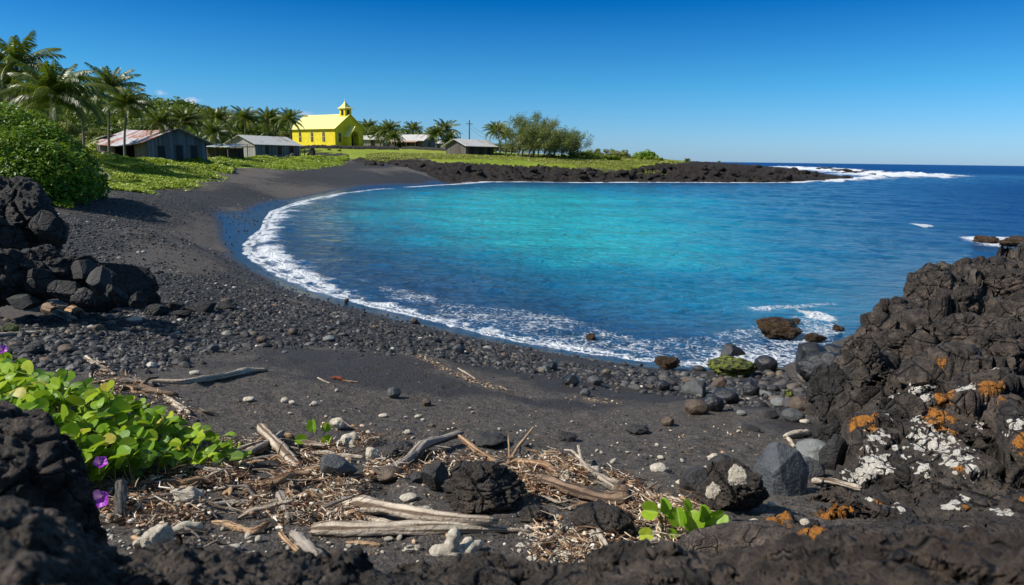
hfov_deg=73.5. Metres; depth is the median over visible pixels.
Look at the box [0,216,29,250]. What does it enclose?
lava boulder
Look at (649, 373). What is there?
stone
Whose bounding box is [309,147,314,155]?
standing stone
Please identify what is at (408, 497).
coral piece
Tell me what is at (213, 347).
stone
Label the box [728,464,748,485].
crust
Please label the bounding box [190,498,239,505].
stick
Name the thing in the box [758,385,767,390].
stone
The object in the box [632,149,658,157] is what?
bush
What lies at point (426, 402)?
stone
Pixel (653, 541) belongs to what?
driftwood
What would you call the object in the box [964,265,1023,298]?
lava boulder
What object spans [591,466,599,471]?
coral piece
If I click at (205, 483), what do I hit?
stick
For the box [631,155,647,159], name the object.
bush
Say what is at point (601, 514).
lava rock
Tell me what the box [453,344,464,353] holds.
stone
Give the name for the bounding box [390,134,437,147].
cottage
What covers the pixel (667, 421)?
stone
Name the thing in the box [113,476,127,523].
driftwood
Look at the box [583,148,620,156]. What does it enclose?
bush
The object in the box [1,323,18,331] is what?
stone
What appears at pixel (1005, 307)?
lava boulder
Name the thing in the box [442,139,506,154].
cottage
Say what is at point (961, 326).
lava boulder
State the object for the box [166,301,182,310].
lava rock
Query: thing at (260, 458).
stick
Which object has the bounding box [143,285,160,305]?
lava boulder
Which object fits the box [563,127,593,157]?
ironwood tree
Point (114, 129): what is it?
broadleaf tree
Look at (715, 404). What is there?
stone
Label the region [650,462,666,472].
coral piece
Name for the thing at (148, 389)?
driftwood
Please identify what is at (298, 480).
stick
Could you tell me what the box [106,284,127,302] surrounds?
lava boulder
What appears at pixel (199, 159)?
bush
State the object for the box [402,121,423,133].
palm tree
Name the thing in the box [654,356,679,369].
lava rock
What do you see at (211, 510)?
stick
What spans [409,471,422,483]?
stone
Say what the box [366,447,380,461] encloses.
coral piece
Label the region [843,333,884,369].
lava boulder
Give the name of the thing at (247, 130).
broadleaf tree
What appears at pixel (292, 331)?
stone
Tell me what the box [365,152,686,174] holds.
grass tufts
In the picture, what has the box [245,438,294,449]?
stick
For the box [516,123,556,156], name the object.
ironwood tree
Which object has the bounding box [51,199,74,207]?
ground cover
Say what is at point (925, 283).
lava boulder
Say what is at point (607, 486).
stick
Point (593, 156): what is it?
bush
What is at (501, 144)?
broadleaf tree
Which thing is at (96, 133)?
broadleaf tree
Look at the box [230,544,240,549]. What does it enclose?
coral piece
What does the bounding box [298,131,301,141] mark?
window
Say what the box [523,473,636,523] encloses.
driftwood
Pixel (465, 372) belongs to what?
driftwood
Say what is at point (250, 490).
stick
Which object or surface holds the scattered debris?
on the ground at (526, 400)
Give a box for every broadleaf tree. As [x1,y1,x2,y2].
[55,122,81,137]
[67,134,85,145]
[71,121,101,137]
[78,127,111,142]
[85,138,95,148]
[101,123,122,134]
[115,117,140,129]
[121,119,158,130]
[156,105,184,115]
[182,125,199,133]
[187,103,200,111]
[190,107,217,114]
[190,130,226,147]
[225,129,244,147]
[231,120,252,134]
[277,131,291,138]
[494,142,503,151]
[501,143,518,152]
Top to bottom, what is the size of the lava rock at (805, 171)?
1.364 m
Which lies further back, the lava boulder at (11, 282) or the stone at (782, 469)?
the lava boulder at (11, 282)
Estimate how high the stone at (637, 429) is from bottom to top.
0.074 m
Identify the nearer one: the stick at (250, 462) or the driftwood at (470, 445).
the stick at (250, 462)
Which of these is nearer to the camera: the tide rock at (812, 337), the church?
the tide rock at (812, 337)
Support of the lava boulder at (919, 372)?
on the lava outcrop
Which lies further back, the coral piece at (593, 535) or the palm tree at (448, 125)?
the palm tree at (448, 125)
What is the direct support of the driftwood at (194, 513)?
on the ground at (526, 400)
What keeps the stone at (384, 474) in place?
on the ground at (526, 400)
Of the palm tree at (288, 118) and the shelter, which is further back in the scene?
the palm tree at (288, 118)
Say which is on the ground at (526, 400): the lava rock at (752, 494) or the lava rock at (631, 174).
the lava rock at (752, 494)
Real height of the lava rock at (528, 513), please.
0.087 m
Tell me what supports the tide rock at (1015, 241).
in the sea
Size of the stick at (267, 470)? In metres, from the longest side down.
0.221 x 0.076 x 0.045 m
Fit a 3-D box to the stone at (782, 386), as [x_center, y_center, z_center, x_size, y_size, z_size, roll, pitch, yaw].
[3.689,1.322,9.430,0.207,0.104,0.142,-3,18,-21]
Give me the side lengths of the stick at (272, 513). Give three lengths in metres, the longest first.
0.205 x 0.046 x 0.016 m
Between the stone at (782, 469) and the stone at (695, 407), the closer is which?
the stone at (782, 469)
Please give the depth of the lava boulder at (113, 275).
8.08 m
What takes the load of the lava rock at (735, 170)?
on the lava headland
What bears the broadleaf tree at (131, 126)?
on the grass field
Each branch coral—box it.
[172,521,202,534]
[336,432,358,447]
[404,545,418,549]
[429,527,482,555]
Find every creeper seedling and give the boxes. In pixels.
[295,419,330,447]
[638,497,671,539]
[667,498,728,538]
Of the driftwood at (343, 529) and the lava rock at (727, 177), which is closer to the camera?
the driftwood at (343, 529)
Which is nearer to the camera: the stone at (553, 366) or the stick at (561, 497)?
the stick at (561, 497)
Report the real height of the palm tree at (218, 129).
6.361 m
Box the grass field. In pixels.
[77,109,684,194]
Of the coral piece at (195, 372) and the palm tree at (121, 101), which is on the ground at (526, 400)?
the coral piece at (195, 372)
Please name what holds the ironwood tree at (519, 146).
on the grass field
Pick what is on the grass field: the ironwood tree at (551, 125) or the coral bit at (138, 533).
the ironwood tree at (551, 125)
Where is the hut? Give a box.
[437,140,443,147]
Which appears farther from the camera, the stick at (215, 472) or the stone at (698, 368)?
the stone at (698, 368)
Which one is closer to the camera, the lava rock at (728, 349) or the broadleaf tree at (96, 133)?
the lava rock at (728, 349)
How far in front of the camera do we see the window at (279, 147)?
123.35 m
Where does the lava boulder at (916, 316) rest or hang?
on the lava outcrop
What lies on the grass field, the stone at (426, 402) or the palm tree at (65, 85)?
the palm tree at (65, 85)
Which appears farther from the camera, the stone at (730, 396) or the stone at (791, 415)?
the stone at (730, 396)
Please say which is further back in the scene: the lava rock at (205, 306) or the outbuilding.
the outbuilding
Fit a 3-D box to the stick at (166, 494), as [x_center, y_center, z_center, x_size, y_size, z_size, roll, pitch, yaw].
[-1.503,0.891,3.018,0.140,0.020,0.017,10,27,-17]
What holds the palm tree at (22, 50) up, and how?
on the grass field
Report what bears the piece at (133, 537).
on the ground at (526, 400)
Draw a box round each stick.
[86,359,108,362]
[92,378,127,383]
[126,385,149,396]
[144,496,165,499]
[153,493,174,496]
[158,481,223,487]
[161,477,215,485]
[179,530,207,531]
[182,525,200,538]
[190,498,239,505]
[192,407,220,413]
[192,466,229,471]
[200,507,217,518]
[203,532,228,547]
[206,468,224,478]
[206,502,228,508]
[214,471,238,479]
[214,485,244,489]
[222,472,232,495]
[223,459,265,464]
[223,498,242,512]
[229,439,263,451]
[232,484,287,501]
[238,464,258,477]
[238,499,294,518]
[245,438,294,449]
[252,465,291,472]
[253,454,276,459]
[258,470,311,487]
[263,510,292,519]
[267,446,299,449]
[268,440,286,463]
[281,470,293,486]
[287,479,327,481]
[289,489,321,502]
[290,440,326,445]
[294,472,321,478]
[295,465,319,471]
[300,495,354,520]
[310,488,327,499]
[311,450,363,457]
[329,477,361,486]
[339,513,358,520]
[526,449,557,454]
[536,453,568,457]
[539,494,576,503]
[544,495,568,502]
[552,455,599,466]
[571,501,585,506]
[587,469,635,485]
[595,481,612,490]
[641,481,658,491]
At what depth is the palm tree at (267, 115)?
140.33 m
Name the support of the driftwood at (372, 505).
on the ground at (526, 400)
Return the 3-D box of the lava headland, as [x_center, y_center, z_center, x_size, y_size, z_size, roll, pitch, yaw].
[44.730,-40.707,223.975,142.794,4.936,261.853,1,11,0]
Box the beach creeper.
[0,345,252,507]
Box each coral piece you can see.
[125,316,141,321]
[132,537,140,548]
[140,522,173,546]
[166,488,180,503]
[174,486,204,507]
[189,370,199,374]
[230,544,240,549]
[243,396,254,401]
[245,532,251,538]
[255,535,262,542]
[281,397,288,402]
[330,417,346,429]
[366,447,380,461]
[378,413,387,417]
[399,493,416,501]
[404,429,410,434]
[561,470,571,477]
[562,551,571,560]
[586,529,597,543]
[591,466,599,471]
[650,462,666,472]
[707,453,717,459]
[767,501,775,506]
[799,419,809,423]
[800,518,809,525]
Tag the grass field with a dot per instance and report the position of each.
(354, 153)
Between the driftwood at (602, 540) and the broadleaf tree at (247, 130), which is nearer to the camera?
the driftwood at (602, 540)
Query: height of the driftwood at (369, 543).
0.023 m
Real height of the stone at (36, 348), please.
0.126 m
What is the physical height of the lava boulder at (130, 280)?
0.738 m
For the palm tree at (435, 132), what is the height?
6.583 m
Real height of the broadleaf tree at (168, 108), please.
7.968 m
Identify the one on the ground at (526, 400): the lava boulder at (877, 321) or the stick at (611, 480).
the stick at (611, 480)
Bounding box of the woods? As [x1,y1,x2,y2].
[2,93,421,145]
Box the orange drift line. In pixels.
[406,352,623,404]
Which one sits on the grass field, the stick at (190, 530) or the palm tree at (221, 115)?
the palm tree at (221, 115)
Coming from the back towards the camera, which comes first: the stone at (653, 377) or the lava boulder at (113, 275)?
the stone at (653, 377)
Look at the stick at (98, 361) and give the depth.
5.82 m
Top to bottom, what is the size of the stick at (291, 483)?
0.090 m
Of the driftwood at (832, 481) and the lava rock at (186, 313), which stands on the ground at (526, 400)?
the lava rock at (186, 313)
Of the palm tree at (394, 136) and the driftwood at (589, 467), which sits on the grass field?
the palm tree at (394, 136)
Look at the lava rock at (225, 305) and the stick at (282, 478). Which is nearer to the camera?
the stick at (282, 478)
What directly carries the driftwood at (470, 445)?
on the ground at (526, 400)
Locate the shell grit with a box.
[107,397,740,563]
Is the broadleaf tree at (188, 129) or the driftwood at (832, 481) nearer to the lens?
the driftwood at (832, 481)
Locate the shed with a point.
(180, 144)
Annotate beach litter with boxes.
[89,361,712,563]
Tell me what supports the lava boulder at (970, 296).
on the lava outcrop
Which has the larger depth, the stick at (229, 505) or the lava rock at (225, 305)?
the lava rock at (225, 305)
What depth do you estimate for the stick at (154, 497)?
3.00 m
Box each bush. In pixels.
[0,101,110,204]
[196,157,208,162]
[571,150,593,157]
[577,154,608,159]
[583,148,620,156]
[601,154,620,159]
[607,150,631,157]
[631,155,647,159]
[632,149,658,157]
[648,156,662,160]
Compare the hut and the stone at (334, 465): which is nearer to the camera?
the stone at (334, 465)
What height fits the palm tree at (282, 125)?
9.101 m
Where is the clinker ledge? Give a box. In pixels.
[0,495,1023,584]
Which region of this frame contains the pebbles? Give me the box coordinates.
[0,173,821,559]
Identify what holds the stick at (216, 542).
on the ground at (526, 400)
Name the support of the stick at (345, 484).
on the beach litter
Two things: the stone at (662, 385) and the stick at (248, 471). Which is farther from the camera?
the stone at (662, 385)
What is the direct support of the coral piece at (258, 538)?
on the ground at (526, 400)
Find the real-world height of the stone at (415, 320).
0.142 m
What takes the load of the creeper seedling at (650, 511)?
on the ground at (526, 400)
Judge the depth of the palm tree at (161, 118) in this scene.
80.44 m
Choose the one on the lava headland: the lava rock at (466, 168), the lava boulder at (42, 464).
the lava rock at (466, 168)
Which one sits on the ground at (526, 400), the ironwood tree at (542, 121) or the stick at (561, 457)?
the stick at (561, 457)
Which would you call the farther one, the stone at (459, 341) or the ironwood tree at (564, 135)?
the ironwood tree at (564, 135)
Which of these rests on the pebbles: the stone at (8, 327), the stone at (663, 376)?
the stone at (663, 376)
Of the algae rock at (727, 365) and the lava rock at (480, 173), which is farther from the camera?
the lava rock at (480, 173)
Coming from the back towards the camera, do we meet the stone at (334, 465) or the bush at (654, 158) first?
the bush at (654, 158)
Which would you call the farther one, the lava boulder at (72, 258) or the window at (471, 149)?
the window at (471, 149)
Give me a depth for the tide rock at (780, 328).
13.79 m
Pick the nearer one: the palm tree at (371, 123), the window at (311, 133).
the window at (311, 133)
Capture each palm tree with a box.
[0,30,71,143]
[0,58,114,132]
[0,71,44,108]
[2,94,64,125]
[56,82,111,144]
[81,62,145,152]
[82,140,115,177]
[98,85,157,155]
[135,107,180,136]
[166,105,209,135]
[196,105,240,147]
[198,119,234,156]
[226,105,266,134]
[251,106,286,135]
[262,112,291,136]
[270,107,307,138]
[358,118,377,131]
[366,124,390,145]
[375,119,402,146]
[381,129,405,145]
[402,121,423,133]
[422,129,439,142]
[426,125,449,147]
[430,118,460,147]
[438,130,460,144]
[482,121,507,154]
[493,127,514,152]
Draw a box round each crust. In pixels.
[705,482,720,499]
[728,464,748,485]
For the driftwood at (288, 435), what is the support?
on the ground at (526, 400)
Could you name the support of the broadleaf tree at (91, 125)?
on the grass field
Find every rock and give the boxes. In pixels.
[143,304,169,315]
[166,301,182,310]
[172,310,192,316]
[181,301,216,312]
[214,301,234,309]
[363,160,377,165]
[420,461,448,490]
[441,460,527,513]
[460,165,471,171]
[476,171,483,175]
[518,504,548,522]
[529,167,537,171]
[551,172,561,178]
[570,499,635,540]
[578,174,587,178]
[585,333,595,339]
[587,171,595,176]
[615,169,627,175]
[628,172,635,176]
[646,174,654,178]
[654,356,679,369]
[659,167,667,172]
[675,520,793,554]
[679,467,709,493]
[690,176,697,180]
[692,457,769,510]
[706,355,757,376]
[709,171,718,176]
[712,168,720,172]
[721,343,745,355]
[724,176,735,180]
[725,168,739,173]
[747,167,755,171]
[754,355,777,371]
[756,317,802,339]
[771,168,781,173]
[780,174,792,179]
[792,318,800,324]
[795,342,826,372]
[796,351,840,380]
[801,170,810,173]
[803,333,827,341]
[805,362,848,424]
[812,421,844,442]
[815,167,833,168]
[823,343,842,353]
[831,169,851,170]
[832,324,844,330]
[842,171,863,172]
[972,235,998,242]
[998,235,1023,246]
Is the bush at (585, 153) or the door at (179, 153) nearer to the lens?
the door at (179, 153)
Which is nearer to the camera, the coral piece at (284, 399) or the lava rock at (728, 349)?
the coral piece at (284, 399)
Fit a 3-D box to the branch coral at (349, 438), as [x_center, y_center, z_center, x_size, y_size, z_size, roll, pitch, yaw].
[-1.035,0.956,4.292,0.170,0.141,0.113,-5,13,-28]
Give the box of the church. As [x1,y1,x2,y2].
[291,101,365,145]
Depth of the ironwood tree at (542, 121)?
134.83 m
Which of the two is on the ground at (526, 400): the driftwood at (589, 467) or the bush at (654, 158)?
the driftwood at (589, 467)
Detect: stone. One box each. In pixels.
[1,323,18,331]
[20,343,45,354]
[44,335,54,339]
[57,344,78,352]
[72,350,85,354]
[92,324,104,331]
[207,344,218,351]
[220,298,232,302]
[257,336,267,342]
[288,328,297,334]
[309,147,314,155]
[320,454,357,479]
[323,335,334,341]
[372,466,402,482]
[385,441,413,458]
[387,387,400,398]
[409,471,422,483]
[411,318,417,323]
[422,398,430,405]
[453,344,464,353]
[455,339,463,345]
[472,432,507,447]
[539,365,549,371]
[543,362,557,370]
[558,432,577,441]
[563,375,579,385]
[580,388,590,395]
[587,376,601,385]
[600,373,611,378]
[625,424,648,434]
[628,384,641,390]
[639,389,646,392]
[644,371,654,376]
[647,376,658,380]
[653,380,669,390]
[658,372,669,379]
[661,416,673,425]
[665,377,678,385]
[680,371,689,375]
[681,380,705,396]
[682,377,696,381]
[684,399,709,414]
[693,365,706,370]
[702,395,724,411]
[706,454,729,468]
[711,376,726,387]
[713,388,739,403]
[736,410,746,415]
[741,424,760,431]
[742,378,759,395]
[752,371,761,374]
[754,442,808,495]
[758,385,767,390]
[759,381,769,384]
[759,390,772,395]
[761,377,769,380]
[763,409,778,418]
[767,384,779,390]
[768,395,784,400]
[770,397,783,406]
[776,370,783,375]
[777,384,786,389]
[778,379,789,384]
[781,408,804,421]
[782,398,789,407]
[783,389,792,396]
[786,383,801,389]
[788,395,807,410]
[793,387,805,392]
[795,438,825,460]
[804,456,824,477]
[818,434,846,470]
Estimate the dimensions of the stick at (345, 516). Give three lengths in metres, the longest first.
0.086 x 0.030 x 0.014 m
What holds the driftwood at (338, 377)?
on the ground at (526, 400)
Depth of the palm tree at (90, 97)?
77.62 m
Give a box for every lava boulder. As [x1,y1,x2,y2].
[0,175,69,250]
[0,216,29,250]
[0,248,28,306]
[0,400,109,545]
[3,244,71,306]
[6,292,44,309]
[22,268,56,299]
[28,210,61,241]
[45,259,68,279]
[47,280,80,304]
[57,253,107,295]
[69,259,96,279]
[70,287,98,306]
[75,293,118,311]
[86,266,112,295]
[99,265,117,280]
[104,263,158,306]
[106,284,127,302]
[128,291,147,308]
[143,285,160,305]
[839,386,885,421]
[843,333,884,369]
[860,310,897,333]
[872,328,912,359]
[884,392,927,416]
[894,308,931,325]
[895,360,947,385]
[903,270,954,303]
[937,282,984,314]
[937,312,997,339]
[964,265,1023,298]
[972,318,1023,353]
[983,289,1023,318]
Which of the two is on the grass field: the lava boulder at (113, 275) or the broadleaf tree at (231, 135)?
the broadleaf tree at (231, 135)
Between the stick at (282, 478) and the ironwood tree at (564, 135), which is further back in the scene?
the ironwood tree at (564, 135)
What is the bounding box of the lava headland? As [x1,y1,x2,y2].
[353,157,852,182]
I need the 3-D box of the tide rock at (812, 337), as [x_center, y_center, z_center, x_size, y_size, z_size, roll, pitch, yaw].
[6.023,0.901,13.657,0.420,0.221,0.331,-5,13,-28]
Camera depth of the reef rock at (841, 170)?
290.54 m
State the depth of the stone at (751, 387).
8.19 m
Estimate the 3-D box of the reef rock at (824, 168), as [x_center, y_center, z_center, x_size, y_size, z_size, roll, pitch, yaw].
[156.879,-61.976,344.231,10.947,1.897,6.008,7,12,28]
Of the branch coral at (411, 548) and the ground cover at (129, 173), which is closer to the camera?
the branch coral at (411, 548)
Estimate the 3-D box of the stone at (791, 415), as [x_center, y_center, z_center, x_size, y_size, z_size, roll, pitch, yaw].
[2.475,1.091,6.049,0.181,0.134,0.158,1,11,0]
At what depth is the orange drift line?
6.82 m
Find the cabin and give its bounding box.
[223,135,301,156]
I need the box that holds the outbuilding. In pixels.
[363,135,387,146]
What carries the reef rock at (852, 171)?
in the sea
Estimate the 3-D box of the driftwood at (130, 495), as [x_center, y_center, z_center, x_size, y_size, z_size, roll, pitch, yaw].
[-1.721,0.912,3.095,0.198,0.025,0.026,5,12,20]
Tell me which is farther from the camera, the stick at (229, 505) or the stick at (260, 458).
the stick at (260, 458)
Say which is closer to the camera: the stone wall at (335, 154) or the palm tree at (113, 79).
the palm tree at (113, 79)
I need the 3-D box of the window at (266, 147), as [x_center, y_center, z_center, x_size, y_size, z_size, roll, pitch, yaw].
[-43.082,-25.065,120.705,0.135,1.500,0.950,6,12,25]
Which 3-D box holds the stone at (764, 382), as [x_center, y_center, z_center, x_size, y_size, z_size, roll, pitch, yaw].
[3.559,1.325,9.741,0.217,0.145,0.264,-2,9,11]
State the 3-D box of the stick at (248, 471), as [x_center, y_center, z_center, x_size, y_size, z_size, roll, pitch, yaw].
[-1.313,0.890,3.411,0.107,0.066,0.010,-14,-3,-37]
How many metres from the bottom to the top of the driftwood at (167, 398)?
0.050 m
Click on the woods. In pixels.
(156, 105)
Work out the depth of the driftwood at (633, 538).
2.59 m
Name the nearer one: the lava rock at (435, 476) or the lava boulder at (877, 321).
the lava rock at (435, 476)
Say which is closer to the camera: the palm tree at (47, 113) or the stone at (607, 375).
the stone at (607, 375)
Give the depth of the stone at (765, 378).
10.46 m
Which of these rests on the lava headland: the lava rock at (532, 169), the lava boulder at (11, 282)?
the lava rock at (532, 169)
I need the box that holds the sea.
[240,162,1023,368]
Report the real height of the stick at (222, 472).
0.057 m
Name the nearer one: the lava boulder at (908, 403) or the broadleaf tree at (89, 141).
the lava boulder at (908, 403)
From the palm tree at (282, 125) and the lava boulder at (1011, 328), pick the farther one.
the palm tree at (282, 125)
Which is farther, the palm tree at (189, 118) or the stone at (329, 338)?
the palm tree at (189, 118)
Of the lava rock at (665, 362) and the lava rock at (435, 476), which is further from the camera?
the lava rock at (665, 362)
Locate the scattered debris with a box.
[161,396,760,561]
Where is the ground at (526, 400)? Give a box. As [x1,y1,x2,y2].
[0,158,875,572]
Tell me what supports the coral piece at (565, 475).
on the beach litter
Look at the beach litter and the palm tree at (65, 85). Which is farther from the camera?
the palm tree at (65, 85)
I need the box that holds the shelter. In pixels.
[206,144,244,157]
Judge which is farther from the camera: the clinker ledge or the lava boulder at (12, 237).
the lava boulder at (12, 237)
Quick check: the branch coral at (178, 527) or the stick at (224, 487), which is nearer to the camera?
the branch coral at (178, 527)
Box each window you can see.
[265,146,269,153]
[278,146,281,154]
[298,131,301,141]
[310,131,313,141]
[322,131,324,141]
[338,132,341,141]
[469,147,473,153]
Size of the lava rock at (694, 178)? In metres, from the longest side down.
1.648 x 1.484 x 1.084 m
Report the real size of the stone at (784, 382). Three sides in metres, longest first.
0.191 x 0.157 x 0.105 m
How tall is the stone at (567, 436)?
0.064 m
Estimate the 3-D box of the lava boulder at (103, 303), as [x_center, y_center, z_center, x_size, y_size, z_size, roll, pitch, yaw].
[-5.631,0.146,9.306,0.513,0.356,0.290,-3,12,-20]
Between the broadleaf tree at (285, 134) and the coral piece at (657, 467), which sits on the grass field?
the broadleaf tree at (285, 134)
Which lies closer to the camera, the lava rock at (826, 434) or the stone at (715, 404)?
the lava rock at (826, 434)
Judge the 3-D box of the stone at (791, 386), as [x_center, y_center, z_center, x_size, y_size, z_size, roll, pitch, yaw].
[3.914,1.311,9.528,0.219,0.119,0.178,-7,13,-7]
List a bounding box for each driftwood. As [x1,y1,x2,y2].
[0,331,47,336]
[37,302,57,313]
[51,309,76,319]
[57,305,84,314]
[83,355,116,377]
[91,477,134,492]
[112,376,178,396]
[113,377,162,386]
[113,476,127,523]
[126,491,144,497]
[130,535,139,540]
[149,367,267,383]
[158,510,209,520]
[163,395,191,414]
[199,499,278,508]
[211,519,269,534]
[221,460,283,475]
[241,430,284,455]
[255,432,293,444]
[257,423,301,469]
[275,490,294,523]
[278,531,299,551]
[289,530,324,555]
[309,519,532,537]
[331,376,344,379]
[333,494,498,525]
[345,540,381,546]
[363,430,463,472]
[458,368,475,378]
[458,434,495,461]
[500,426,559,474]
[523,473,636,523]
[564,445,614,488]
[570,533,636,540]
[596,528,608,544]
[613,539,659,545]
[635,484,655,498]
[658,494,681,503]
[783,429,811,447]
[811,477,862,490]
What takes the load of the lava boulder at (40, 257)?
on the ground at (526, 400)
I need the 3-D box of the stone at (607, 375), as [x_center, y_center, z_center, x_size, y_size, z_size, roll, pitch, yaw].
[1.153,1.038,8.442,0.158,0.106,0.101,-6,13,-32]
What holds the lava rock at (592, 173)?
on the lava headland
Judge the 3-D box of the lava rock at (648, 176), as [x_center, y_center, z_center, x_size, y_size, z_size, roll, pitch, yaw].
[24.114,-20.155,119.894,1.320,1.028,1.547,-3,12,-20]
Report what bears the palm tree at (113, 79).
on the grass field
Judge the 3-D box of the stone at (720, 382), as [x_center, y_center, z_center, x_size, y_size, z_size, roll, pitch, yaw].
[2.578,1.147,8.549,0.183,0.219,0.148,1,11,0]
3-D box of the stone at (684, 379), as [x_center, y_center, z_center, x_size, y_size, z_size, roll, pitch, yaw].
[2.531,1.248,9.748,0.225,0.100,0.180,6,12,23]
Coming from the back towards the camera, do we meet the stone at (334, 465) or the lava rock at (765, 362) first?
the lava rock at (765, 362)
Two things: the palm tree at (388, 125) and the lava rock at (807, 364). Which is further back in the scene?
the palm tree at (388, 125)
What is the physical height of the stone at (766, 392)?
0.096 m
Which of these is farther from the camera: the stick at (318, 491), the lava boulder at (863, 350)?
the lava boulder at (863, 350)
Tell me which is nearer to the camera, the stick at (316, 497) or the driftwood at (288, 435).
the stick at (316, 497)
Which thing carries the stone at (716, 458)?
on the ground at (526, 400)
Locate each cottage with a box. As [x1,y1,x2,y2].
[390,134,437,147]
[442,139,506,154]
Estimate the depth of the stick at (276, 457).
3.74 m
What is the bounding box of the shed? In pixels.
[94,128,214,160]
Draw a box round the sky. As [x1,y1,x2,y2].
[0,0,1023,165]
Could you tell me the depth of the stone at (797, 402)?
6.78 m
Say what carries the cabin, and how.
on the grass field
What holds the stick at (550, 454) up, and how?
on the ground at (526, 400)
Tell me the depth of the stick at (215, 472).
3.33 m
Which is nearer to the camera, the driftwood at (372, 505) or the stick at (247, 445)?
the driftwood at (372, 505)
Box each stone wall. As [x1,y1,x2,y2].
[299,145,398,149]
[307,152,348,156]
[401,146,445,150]
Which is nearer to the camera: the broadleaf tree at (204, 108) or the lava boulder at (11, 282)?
the lava boulder at (11, 282)
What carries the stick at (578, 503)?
on the ground at (526, 400)
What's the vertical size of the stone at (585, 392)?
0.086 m
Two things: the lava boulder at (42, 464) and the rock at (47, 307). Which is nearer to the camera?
the lava boulder at (42, 464)
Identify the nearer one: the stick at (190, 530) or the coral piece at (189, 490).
the stick at (190, 530)
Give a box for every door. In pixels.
[157,145,165,157]
[175,145,183,160]
[189,145,198,158]
[487,147,490,154]
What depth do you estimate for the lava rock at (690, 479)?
3.25 m
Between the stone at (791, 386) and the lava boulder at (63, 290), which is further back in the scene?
the stone at (791, 386)
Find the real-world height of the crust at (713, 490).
0.073 m
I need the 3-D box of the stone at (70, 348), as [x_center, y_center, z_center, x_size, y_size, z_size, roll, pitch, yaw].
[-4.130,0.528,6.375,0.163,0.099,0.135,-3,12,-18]
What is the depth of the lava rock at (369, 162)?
106.01 m
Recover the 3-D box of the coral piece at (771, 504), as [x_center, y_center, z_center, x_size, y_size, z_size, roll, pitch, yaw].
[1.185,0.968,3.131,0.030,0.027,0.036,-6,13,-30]
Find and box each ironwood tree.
[493,111,547,153]
[509,121,546,155]
[510,110,551,155]
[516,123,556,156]
[524,111,558,156]
[535,127,570,157]
[537,118,574,155]
[547,125,578,156]
[556,128,586,155]
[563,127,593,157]
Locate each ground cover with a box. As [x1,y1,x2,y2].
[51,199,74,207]
[81,149,234,194]
[203,155,347,170]
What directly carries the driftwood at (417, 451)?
on the ground at (526, 400)
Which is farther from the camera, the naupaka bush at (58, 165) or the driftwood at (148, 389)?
the naupaka bush at (58, 165)
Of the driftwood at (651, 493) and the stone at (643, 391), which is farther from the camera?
the stone at (643, 391)
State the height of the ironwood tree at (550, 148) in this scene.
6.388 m
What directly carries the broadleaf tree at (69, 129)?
on the grass field
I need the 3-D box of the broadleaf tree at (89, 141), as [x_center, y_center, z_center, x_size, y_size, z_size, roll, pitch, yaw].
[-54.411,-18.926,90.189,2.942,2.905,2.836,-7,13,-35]
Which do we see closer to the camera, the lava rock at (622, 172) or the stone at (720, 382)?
the stone at (720, 382)
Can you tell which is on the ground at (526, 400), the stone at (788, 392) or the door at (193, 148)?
the stone at (788, 392)
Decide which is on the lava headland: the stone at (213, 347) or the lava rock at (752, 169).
the lava rock at (752, 169)
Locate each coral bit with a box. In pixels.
[133,529,142,535]
[384,536,393,540]
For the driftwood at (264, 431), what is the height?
0.076 m
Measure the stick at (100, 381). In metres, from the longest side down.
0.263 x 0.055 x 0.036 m
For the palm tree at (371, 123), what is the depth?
193.84 m
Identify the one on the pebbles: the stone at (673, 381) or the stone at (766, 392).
the stone at (673, 381)
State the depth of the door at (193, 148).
83.03 m
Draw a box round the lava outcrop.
[766,242,1023,542]
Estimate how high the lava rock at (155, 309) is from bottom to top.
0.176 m
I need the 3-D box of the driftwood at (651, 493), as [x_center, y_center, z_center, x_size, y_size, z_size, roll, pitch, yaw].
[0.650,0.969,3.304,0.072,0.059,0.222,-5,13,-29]
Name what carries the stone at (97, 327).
on the pebbles
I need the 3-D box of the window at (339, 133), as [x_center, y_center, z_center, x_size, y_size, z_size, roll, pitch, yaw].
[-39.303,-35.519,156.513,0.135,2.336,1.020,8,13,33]
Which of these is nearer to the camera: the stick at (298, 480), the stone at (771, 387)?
the stick at (298, 480)
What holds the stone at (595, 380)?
on the ground at (526, 400)
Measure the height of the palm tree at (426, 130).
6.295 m
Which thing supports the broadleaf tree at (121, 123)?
on the grass field
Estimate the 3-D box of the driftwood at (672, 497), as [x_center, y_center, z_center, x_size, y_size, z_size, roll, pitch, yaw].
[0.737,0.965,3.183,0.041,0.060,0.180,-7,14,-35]
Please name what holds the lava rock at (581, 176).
on the lava headland
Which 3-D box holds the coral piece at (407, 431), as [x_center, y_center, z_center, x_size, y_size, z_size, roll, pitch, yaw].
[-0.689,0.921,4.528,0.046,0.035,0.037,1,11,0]
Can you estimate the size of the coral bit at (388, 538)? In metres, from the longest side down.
0.038 x 0.026 x 0.017 m
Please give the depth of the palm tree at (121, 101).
72.25 m
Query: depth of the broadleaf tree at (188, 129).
130.12 m
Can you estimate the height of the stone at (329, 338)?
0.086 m
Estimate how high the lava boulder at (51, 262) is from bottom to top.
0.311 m
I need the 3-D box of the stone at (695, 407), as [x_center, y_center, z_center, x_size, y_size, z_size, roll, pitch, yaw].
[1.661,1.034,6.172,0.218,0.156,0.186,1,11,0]
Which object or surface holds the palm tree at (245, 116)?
on the grass field
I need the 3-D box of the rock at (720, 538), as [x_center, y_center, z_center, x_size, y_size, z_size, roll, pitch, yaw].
[0.603,0.875,2.342,0.676,0.263,0.309,1,11,0]

